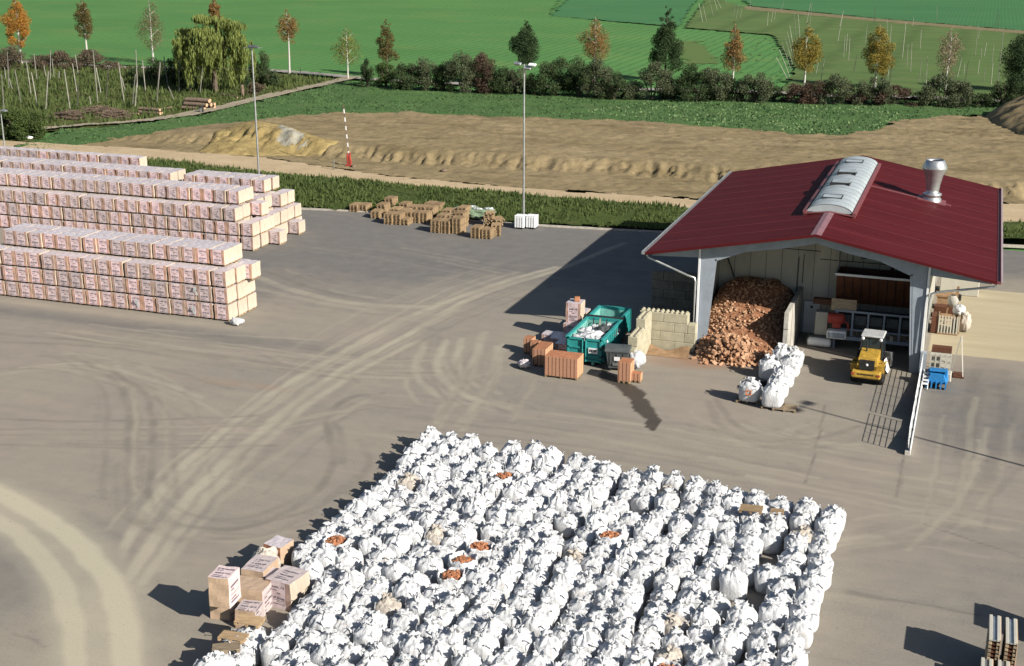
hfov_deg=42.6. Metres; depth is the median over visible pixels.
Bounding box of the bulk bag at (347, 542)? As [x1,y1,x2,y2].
[322,532,349,550]
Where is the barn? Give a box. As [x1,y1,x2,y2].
[641,155,1002,374]
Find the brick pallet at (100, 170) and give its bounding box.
[95,166,112,174]
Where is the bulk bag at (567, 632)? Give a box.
[552,622,576,654]
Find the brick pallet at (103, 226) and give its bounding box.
[98,223,110,230]
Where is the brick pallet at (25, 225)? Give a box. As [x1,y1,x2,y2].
[15,223,35,227]
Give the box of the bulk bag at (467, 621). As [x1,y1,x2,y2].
[456,611,483,635]
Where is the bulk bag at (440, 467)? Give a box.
[430,461,450,478]
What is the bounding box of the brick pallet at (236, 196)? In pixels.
[227,188,245,204]
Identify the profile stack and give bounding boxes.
[980,657,993,665]
[984,614,1000,665]
[997,659,1009,665]
[1001,617,1017,665]
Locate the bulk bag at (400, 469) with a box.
[391,464,410,475]
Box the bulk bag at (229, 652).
[222,634,247,654]
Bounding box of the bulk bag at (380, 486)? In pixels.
[370,479,395,500]
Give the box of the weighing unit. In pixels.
[826,328,846,339]
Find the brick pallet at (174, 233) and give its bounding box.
[168,229,179,236]
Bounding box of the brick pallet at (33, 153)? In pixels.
[28,148,43,157]
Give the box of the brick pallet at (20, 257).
[13,247,34,267]
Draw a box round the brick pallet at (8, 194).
[2,187,20,202]
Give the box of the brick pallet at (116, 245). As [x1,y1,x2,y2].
[110,236,131,256]
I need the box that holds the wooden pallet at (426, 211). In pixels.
[420,210,432,213]
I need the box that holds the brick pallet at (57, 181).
[52,175,69,190]
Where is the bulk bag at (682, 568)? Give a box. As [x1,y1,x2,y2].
[667,558,694,588]
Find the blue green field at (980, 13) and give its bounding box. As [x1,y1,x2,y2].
[742,0,1023,29]
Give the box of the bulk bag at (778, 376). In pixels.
[767,372,788,398]
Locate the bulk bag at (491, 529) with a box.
[480,518,504,545]
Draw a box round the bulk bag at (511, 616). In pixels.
[495,603,523,627]
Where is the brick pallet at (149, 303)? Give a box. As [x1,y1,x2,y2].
[142,295,157,312]
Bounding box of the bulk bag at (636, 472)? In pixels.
[621,467,643,480]
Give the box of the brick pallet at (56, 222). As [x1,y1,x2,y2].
[52,219,64,226]
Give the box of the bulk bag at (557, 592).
[540,582,568,617]
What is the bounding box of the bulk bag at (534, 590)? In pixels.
[514,579,542,602]
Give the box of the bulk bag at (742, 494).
[731,486,748,503]
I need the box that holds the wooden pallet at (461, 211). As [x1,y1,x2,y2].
[454,210,467,214]
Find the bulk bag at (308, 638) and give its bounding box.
[295,626,320,652]
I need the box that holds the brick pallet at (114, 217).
[109,211,121,225]
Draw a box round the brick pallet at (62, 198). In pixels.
[57,192,73,207]
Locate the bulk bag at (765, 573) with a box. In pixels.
[754,562,779,593]
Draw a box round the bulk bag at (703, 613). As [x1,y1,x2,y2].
[690,604,721,637]
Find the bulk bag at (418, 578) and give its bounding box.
[406,570,432,594]
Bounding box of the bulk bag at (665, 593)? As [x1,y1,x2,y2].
[650,583,677,604]
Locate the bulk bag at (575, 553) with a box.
[562,548,586,562]
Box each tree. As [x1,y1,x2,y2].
[0,0,31,62]
[73,0,93,49]
[134,0,165,63]
[208,0,220,28]
[275,9,299,73]
[330,26,362,80]
[374,19,399,69]
[508,21,540,75]
[576,14,611,62]
[648,6,683,72]
[720,21,747,85]
[791,22,823,86]
[861,23,895,86]
[935,26,964,89]
[998,33,1023,80]
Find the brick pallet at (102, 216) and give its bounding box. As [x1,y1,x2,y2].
[97,210,109,224]
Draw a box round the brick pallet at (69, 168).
[64,163,79,172]
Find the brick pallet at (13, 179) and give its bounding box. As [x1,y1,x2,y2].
[8,171,26,186]
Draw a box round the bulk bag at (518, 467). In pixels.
[503,460,527,478]
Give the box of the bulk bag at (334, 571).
[324,562,346,580]
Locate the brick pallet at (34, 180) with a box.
[29,173,46,188]
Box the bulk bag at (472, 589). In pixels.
[461,577,487,607]
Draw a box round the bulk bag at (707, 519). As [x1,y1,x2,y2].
[692,509,719,533]
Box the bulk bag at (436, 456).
[425,450,442,460]
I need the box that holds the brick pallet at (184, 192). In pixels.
[178,184,195,200]
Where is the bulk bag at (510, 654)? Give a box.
[495,644,525,665]
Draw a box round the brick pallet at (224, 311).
[214,301,237,320]
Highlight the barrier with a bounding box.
[343,105,351,166]
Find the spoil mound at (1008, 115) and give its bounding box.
[985,95,1023,134]
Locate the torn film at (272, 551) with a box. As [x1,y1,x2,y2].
[250,546,281,567]
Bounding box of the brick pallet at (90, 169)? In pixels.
[84,165,100,173]
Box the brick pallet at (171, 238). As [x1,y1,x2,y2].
[163,236,183,240]
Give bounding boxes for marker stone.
[199,106,203,113]
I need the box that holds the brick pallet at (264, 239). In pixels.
[259,231,268,246]
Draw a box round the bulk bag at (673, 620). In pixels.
[664,612,688,635]
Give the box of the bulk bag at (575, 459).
[566,451,586,470]
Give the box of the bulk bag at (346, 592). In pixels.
[329,578,357,610]
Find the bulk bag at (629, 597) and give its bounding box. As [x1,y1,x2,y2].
[613,586,642,621]
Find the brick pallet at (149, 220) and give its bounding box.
[144,214,155,228]
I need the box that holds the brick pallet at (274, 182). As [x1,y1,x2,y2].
[263,175,279,189]
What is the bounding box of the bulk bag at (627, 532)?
[603,519,631,540]
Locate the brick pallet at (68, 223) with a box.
[64,220,75,227]
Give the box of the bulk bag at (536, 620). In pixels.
[520,605,551,637]
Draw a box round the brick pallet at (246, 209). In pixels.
[231,203,249,218]
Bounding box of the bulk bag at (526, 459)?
[510,449,533,471]
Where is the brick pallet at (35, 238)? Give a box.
[28,229,49,248]
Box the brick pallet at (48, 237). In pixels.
[42,230,64,249]
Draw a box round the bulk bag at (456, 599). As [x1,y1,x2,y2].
[439,588,468,620]
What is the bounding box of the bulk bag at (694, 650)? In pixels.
[683,640,712,665]
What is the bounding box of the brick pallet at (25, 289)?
[19,281,34,298]
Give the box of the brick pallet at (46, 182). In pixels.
[40,174,57,189]
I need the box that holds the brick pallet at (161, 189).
[155,183,173,198]
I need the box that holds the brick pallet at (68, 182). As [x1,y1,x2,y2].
[63,176,80,191]
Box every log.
[138,107,160,110]
[138,110,161,114]
[181,106,205,109]
[183,102,207,106]
[184,97,210,102]
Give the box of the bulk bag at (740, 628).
[719,617,749,654]
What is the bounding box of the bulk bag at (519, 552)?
[508,543,533,570]
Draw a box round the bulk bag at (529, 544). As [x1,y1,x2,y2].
[512,538,536,549]
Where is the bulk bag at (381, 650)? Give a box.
[367,641,394,665]
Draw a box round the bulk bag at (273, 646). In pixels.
[259,631,288,665]
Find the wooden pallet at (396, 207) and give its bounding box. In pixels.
[389,206,402,210]
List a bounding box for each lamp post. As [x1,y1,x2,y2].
[0,109,7,145]
[244,45,261,173]
[513,61,536,213]
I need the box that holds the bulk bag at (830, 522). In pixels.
[814,511,841,542]
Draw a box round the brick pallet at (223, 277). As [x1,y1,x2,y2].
[211,267,234,287]
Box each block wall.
[628,310,651,355]
[640,307,697,352]
[651,269,697,317]
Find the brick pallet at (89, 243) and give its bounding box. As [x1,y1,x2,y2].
[82,234,103,253]
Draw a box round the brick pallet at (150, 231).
[145,227,156,234]
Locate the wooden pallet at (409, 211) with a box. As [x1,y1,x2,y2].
[404,209,414,213]
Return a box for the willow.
[171,14,256,92]
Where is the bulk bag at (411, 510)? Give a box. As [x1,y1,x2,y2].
[400,502,421,520]
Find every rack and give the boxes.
[922,372,928,389]
[929,344,951,370]
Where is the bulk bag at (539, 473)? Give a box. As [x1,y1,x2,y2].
[530,466,547,481]
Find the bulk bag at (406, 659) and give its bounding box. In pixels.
[392,651,419,665]
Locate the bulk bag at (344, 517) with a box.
[331,509,357,528]
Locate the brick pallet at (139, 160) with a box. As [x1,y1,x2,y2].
[130,156,146,165]
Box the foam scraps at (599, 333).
[580,330,605,336]
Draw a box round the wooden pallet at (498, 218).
[493,215,504,221]
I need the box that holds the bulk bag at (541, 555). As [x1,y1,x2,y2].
[526,546,552,581]
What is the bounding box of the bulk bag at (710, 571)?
[695,560,722,590]
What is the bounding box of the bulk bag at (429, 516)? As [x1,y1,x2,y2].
[415,505,440,531]
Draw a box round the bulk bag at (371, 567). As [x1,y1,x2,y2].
[360,558,384,581]
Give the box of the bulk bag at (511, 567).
[500,558,524,584]
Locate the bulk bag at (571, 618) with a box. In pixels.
[559,610,586,630]
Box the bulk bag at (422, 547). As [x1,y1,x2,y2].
[409,538,434,557]
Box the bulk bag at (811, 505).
[793,496,820,528]
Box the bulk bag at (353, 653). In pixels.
[340,641,364,665]
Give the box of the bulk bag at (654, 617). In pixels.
[638,607,667,643]
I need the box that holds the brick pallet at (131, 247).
[123,238,145,257]
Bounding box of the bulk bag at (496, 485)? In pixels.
[482,476,505,501]
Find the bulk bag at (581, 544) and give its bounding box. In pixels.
[563,535,590,554]
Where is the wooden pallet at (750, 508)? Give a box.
[739,504,762,514]
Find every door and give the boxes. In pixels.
[565,336,583,352]
[584,338,603,362]
[802,300,820,332]
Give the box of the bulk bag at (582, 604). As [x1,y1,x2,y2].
[567,595,594,616]
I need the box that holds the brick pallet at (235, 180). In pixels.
[230,175,246,185]
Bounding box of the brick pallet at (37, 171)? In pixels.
[31,170,44,172]
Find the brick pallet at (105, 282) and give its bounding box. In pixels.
[97,274,113,291]
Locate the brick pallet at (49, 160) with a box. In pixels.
[43,159,58,161]
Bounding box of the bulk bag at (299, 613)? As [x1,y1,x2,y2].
[287,602,317,632]
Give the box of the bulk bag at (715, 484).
[704,479,727,496]
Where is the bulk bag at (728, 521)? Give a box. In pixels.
[716,515,741,532]
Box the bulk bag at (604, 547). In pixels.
[589,538,615,561]
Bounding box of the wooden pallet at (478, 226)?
[471,224,483,228]
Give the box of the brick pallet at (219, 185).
[212,184,228,186]
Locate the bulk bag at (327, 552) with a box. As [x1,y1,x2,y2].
[312,542,338,570]
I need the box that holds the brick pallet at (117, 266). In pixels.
[108,257,131,277]
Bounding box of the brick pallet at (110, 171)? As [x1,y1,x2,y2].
[105,166,122,175]
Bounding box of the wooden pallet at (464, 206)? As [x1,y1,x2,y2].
[457,205,470,208]
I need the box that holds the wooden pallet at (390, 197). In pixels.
[384,195,397,199]
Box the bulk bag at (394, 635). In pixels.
[379,626,409,658]
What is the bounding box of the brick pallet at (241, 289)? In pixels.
[234,280,246,300]
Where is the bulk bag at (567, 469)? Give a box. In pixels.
[554,464,577,478]
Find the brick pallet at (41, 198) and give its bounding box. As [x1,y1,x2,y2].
[35,190,52,205]
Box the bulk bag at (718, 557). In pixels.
[703,548,730,571]
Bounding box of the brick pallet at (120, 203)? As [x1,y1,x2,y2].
[115,196,132,212]
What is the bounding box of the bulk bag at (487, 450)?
[474,441,498,462]
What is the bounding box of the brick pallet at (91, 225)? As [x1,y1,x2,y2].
[87,222,98,229]
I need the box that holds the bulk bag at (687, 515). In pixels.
[669,508,693,523]
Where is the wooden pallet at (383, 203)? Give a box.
[376,201,389,205]
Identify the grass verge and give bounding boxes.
[150,161,1023,237]
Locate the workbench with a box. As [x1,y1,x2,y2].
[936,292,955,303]
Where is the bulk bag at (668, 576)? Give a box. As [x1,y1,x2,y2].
[653,567,679,593]
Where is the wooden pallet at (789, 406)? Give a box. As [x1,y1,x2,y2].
[772,403,796,412]
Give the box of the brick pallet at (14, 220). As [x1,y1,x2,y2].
[9,215,20,226]
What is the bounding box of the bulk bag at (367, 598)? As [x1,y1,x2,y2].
[353,588,380,610]
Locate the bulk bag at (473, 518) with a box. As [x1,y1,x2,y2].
[458,510,485,539]
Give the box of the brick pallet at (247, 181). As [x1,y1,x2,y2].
[241,176,257,191]
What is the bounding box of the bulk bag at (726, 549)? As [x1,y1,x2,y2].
[708,542,734,560]
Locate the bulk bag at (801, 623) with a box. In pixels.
[784,612,813,648]
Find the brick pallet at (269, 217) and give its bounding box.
[256,214,273,230]
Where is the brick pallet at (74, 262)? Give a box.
[67,253,89,272]
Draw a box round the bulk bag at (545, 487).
[533,476,556,496]
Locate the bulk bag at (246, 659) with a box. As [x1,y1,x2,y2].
[232,647,255,665]
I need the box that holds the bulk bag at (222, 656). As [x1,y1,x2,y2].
[214,650,239,665]
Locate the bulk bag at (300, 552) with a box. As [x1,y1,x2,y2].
[291,543,317,567]
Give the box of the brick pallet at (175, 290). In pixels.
[168,281,184,299]
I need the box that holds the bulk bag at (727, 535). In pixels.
[714,526,740,550]
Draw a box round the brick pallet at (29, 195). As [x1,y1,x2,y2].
[24,189,40,204]
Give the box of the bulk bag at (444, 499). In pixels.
[431,490,454,511]
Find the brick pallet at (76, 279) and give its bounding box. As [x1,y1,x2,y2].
[69,271,85,288]
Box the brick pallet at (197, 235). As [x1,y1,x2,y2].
[192,231,204,239]
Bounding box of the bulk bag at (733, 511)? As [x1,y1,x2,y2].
[724,506,741,522]
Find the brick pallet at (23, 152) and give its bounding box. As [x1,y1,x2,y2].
[19,148,35,156]
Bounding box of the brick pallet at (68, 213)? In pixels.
[63,207,75,221]
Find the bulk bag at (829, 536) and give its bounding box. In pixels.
[812,527,836,553]
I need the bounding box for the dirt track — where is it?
[44,76,357,128]
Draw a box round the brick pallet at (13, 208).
[7,202,20,215]
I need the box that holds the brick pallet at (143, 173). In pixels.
[138,169,155,177]
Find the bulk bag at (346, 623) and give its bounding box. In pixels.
[333,612,362,642]
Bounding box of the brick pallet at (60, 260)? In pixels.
[54,251,75,271]
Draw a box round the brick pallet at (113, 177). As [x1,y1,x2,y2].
[107,176,122,178]
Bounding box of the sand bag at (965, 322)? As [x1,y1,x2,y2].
[959,311,971,331]
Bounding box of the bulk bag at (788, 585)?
[766,576,795,596]
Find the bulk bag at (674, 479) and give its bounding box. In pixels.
[662,469,684,494]
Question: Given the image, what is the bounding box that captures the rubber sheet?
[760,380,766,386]
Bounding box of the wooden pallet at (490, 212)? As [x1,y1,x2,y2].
[486,210,494,214]
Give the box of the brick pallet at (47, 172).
[41,171,55,173]
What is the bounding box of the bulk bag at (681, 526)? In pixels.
[668,515,692,543]
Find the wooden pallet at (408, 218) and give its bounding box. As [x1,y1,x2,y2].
[402,216,412,220]
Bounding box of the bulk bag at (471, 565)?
[448,550,478,573]
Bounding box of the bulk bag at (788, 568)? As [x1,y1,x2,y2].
[775,558,800,589]
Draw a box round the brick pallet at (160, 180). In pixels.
[151,179,168,182]
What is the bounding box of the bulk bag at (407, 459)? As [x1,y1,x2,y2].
[396,450,418,467]
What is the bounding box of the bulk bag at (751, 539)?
[734,530,763,559]
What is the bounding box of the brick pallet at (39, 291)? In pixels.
[32,283,47,299]
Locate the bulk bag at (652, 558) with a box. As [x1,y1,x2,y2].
[633,549,661,580]
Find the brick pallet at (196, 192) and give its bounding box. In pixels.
[190,185,207,201]
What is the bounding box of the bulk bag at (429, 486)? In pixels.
[417,476,440,499]
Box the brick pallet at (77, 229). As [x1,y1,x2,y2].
[67,228,86,231]
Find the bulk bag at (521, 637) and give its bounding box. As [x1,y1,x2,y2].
[504,624,535,656]
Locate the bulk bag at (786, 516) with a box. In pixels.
[764,504,790,527]
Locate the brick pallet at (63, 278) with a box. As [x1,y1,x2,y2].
[56,270,71,287]
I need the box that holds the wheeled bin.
[605,343,631,369]
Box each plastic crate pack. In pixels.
[515,214,526,228]
[526,214,538,228]
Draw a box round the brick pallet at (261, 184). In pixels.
[253,177,270,192]
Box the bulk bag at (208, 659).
[193,652,225,665]
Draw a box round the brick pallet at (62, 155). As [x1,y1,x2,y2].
[58,151,74,159]
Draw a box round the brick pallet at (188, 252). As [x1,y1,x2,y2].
[181,243,202,263]
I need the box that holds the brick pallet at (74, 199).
[68,193,86,208]
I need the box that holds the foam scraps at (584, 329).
[577,326,591,333]
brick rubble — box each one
[325,535,345,545]
[442,569,462,579]
[451,555,474,562]
[470,541,488,550]
[496,472,511,479]
[599,530,619,538]
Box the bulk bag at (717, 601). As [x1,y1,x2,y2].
[702,590,730,625]
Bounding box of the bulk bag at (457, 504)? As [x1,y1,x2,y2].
[450,494,469,515]
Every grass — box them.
[0,65,342,141]
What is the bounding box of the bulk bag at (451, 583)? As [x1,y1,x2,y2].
[437,567,466,589]
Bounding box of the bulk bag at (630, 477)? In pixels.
[618,470,640,488]
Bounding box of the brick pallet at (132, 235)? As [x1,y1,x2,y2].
[122,233,141,237]
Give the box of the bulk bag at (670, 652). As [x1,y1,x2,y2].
[654,643,682,665]
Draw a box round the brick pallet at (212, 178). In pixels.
[206,174,223,183]
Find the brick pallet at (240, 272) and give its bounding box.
[222,263,245,283]
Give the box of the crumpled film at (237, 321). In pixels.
[230,317,244,325]
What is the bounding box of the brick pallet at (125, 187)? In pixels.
[120,180,135,195]
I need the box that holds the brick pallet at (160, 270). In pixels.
[152,261,174,281]
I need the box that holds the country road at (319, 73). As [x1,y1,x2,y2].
[15,60,1000,101]
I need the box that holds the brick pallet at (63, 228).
[54,226,74,230]
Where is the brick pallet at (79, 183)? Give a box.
[74,177,91,192]
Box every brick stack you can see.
[523,335,535,353]
[530,340,540,356]
[532,341,552,366]
[544,350,583,380]
[618,357,633,383]
[630,371,642,382]
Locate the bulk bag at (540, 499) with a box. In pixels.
[529,492,548,509]
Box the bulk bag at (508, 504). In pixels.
[491,497,515,509]
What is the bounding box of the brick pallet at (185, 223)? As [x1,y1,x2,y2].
[179,217,192,231]
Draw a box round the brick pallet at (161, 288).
[153,280,170,298]
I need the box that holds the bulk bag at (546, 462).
[533,452,556,477]
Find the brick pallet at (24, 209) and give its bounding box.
[18,203,31,216]
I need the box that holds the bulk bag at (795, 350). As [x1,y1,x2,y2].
[787,345,804,368]
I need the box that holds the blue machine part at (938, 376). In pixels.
[926,367,947,389]
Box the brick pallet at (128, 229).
[121,225,133,232]
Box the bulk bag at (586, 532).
[574,521,599,545]
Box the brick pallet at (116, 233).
[107,231,127,235]
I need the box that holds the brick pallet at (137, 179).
[129,177,146,180]
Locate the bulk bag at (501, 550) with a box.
[488,542,510,561]
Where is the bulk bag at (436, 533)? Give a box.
[424,523,447,545]
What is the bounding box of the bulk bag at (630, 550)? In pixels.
[616,539,640,566]
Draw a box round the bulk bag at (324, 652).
[309,639,340,665]
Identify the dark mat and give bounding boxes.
[953,371,963,378]
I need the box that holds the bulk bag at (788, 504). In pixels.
[767,495,793,513]
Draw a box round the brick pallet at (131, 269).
[124,258,145,278]
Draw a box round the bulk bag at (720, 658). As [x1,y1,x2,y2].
[709,651,734,665]
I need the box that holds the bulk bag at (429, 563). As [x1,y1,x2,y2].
[416,551,443,583]
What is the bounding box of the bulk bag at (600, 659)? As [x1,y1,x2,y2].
[587,652,620,665]
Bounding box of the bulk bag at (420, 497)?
[405,490,429,506]
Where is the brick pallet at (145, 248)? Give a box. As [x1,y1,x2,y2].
[138,239,160,258]
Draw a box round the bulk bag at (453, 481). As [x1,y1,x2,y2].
[445,474,464,487]
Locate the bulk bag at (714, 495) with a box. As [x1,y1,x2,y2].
[702,488,722,507]
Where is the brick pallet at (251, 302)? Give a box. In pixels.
[246,292,256,311]
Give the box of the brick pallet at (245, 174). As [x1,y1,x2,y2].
[240,173,252,175]
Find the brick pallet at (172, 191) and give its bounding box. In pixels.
[167,184,184,199]
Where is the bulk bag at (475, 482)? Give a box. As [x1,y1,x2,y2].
[464,476,482,491]
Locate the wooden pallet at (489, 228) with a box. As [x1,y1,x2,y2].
[482,226,494,230]
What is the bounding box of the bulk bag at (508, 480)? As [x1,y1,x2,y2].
[489,468,516,486]
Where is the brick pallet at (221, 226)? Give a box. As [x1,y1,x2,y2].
[215,220,229,234]
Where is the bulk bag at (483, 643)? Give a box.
[467,628,499,661]
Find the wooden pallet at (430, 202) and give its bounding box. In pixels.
[424,200,435,204]
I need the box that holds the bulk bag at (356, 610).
[343,601,371,619]
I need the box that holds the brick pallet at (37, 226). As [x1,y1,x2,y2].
[27,224,47,228]
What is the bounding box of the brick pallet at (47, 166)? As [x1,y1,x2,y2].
[43,162,59,170]
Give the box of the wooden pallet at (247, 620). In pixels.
[234,613,264,628]
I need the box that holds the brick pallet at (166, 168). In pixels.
[157,167,172,170]
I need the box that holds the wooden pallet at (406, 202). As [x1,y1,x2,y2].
[399,201,411,204]
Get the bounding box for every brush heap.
[47,109,88,121]
[79,105,116,114]
[95,108,131,119]
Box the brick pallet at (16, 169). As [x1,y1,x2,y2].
[6,168,23,171]
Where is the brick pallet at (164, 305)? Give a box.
[156,296,171,314]
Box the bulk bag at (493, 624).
[475,611,509,648]
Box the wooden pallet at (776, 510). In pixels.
[770,508,783,514]
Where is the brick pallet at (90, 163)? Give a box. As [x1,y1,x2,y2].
[84,162,99,164]
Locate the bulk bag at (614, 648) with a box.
[597,637,626,665]
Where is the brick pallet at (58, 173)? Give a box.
[51,172,68,174]
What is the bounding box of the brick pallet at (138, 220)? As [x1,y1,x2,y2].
[132,213,145,227]
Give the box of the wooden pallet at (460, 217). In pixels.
[452,215,465,219]
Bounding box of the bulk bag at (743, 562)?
[729,552,757,586]
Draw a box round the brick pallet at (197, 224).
[191,218,204,232]
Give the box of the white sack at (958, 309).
[952,303,965,314]
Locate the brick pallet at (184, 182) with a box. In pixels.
[174,181,190,184]
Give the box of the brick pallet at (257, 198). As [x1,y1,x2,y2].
[246,196,263,202]
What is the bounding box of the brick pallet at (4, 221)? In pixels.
[0,214,9,227]
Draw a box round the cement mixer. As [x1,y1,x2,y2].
[943,286,961,323]
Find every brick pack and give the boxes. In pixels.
[208,565,240,608]
[208,593,235,620]
[235,599,263,628]
[236,575,271,615]
[241,554,278,577]
[263,535,293,566]
[264,567,279,578]
[265,565,309,610]
[542,330,559,340]
[549,331,567,346]
[555,338,565,350]
[563,321,576,332]
[566,298,584,323]
[585,308,590,313]
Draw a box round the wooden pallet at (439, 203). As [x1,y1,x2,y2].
[432,201,444,205]
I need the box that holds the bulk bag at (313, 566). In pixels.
[298,552,323,589]
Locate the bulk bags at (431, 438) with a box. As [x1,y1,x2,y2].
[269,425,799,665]
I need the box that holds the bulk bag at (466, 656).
[451,645,482,665]
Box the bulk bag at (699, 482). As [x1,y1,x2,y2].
[684,475,707,494]
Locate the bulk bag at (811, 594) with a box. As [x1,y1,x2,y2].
[793,585,821,613]
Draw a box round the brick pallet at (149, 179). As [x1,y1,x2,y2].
[140,178,157,181]
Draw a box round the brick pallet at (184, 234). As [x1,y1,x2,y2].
[180,230,192,238]
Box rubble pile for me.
[692,276,794,368]
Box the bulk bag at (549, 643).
[533,629,562,662]
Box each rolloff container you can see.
[565,316,622,364]
[590,305,631,337]
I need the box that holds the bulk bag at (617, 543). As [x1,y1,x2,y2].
[595,526,623,551]
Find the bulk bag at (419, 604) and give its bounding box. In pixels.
[405,592,434,625]
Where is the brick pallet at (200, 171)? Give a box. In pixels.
[194,170,209,172]
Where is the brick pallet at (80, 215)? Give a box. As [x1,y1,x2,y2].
[74,207,86,221]
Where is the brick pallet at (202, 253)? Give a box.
[195,244,217,264]
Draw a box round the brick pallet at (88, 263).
[81,254,103,274]
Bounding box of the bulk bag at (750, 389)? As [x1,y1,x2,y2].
[739,376,761,401]
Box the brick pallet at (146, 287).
[140,278,155,296]
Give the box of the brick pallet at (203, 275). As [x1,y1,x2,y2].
[195,265,217,286]
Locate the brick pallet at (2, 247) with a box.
[0,245,9,264]
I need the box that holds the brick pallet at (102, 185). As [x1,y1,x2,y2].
[96,178,114,193]
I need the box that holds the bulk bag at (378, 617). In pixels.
[359,610,391,632]
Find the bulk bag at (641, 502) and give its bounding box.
[630,490,654,515]
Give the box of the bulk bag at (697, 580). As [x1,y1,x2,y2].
[681,574,710,596]
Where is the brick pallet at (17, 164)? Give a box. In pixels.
[12,160,28,168]
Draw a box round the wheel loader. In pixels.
[850,329,892,384]
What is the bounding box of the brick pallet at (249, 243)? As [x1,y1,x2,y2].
[241,235,259,250]
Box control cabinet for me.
[814,309,828,334]
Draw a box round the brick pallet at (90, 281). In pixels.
[83,273,98,290]
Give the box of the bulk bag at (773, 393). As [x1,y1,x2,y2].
[761,380,784,407]
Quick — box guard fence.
[905,356,924,455]
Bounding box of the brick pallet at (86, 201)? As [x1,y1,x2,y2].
[81,194,98,209]
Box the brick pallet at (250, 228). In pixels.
[241,220,259,236]
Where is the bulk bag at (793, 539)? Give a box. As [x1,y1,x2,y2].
[784,532,808,556]
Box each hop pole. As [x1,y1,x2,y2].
[1,74,3,107]
[7,52,8,86]
[14,69,21,102]
[26,61,30,94]
[31,72,37,104]
[45,71,48,108]
[64,69,69,109]
[93,51,97,100]
[106,68,108,98]
[118,62,124,102]
[132,74,135,103]
[135,50,137,88]
[156,61,159,100]
[179,61,179,90]
[997,28,1003,87]
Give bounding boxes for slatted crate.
[937,311,959,335]
[951,313,960,333]
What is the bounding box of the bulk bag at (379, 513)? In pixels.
[366,505,391,526]
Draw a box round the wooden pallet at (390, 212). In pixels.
[384,211,397,215]
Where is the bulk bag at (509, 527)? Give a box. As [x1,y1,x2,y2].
[501,521,523,537]
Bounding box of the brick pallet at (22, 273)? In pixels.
[15,266,31,283]
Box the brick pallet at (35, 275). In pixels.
[28,267,43,284]
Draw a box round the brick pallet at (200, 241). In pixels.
[191,239,212,243]
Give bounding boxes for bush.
[0,44,25,69]
[0,108,37,140]
[0,113,12,138]
[22,111,47,139]
[24,55,59,67]
[43,50,80,68]
[71,49,105,68]
[91,60,128,70]
[126,66,144,77]
[144,56,169,81]
[161,58,184,84]
[180,76,204,90]
[230,73,252,87]
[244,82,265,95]
[248,50,273,83]
[263,70,284,86]
[359,58,374,86]
[374,61,397,85]
[386,62,421,90]
[410,56,440,90]
[432,61,456,91]
[444,50,483,93]
[464,51,496,94]
[484,65,515,94]
[501,66,530,92]
[520,73,545,95]
[534,56,577,94]
[559,55,600,96]
[576,57,617,98]
[598,71,633,99]
[619,86,638,98]
[622,61,678,99]
[659,76,684,98]
[675,62,715,101]
[691,66,734,101]
[723,77,745,101]
[733,71,774,102]
[767,85,784,101]
[780,83,813,104]
[796,80,828,103]
[816,73,852,104]
[844,86,869,103]
[851,77,895,104]
[872,84,920,106]
[905,91,932,105]
[917,72,962,108]
[944,80,975,106]
[961,93,992,107]
[983,80,1022,106]
[1002,69,1023,101]
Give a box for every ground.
[13,0,1023,250]
[686,0,1022,98]
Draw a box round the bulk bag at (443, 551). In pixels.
[430,544,454,569]
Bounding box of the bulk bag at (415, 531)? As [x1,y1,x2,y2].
[399,520,425,545]
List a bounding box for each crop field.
[0,0,788,89]
[551,0,697,25]
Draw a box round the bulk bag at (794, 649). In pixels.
[776,641,809,665]
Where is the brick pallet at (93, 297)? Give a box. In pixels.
[86,289,102,306]
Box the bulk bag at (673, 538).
[660,531,681,550]
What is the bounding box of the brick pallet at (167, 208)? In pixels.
[162,200,179,216]
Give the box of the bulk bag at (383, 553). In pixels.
[368,543,395,564]
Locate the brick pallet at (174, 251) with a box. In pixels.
[167,241,188,261]
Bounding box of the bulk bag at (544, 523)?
[531,517,552,529]
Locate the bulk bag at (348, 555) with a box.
[336,544,363,571]
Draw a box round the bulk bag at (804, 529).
[789,524,814,542]
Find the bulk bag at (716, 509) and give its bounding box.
[700,500,725,520]
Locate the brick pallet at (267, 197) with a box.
[255,194,271,207]
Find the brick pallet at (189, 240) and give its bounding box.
[177,238,197,242]
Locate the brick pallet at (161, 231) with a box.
[156,228,169,235]
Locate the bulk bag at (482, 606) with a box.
[468,598,493,618]
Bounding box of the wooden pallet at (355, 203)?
[349,202,362,205]
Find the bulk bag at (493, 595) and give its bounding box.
[477,585,504,613]
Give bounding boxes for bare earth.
[83,111,1023,203]
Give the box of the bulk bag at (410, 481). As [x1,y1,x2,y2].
[396,471,420,492]
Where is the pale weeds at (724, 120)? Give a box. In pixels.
[588,100,931,133]
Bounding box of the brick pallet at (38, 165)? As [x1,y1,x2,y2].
[32,161,47,169]
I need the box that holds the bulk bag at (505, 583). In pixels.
[488,571,517,602]
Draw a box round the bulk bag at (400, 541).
[383,529,412,557]
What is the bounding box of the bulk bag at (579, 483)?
[566,477,591,494]
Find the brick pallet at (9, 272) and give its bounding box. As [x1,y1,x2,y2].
[2,264,17,281]
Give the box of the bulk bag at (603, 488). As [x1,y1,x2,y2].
[585,480,609,504]
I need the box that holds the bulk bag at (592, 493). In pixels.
[580,484,603,508]
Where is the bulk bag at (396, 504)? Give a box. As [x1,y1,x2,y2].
[381,495,405,516]
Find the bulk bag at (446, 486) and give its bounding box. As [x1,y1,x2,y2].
[437,481,455,493]
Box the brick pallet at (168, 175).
[160,170,177,180]
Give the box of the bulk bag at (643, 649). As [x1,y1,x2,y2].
[625,644,654,665]
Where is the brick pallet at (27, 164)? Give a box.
[22,160,38,169]

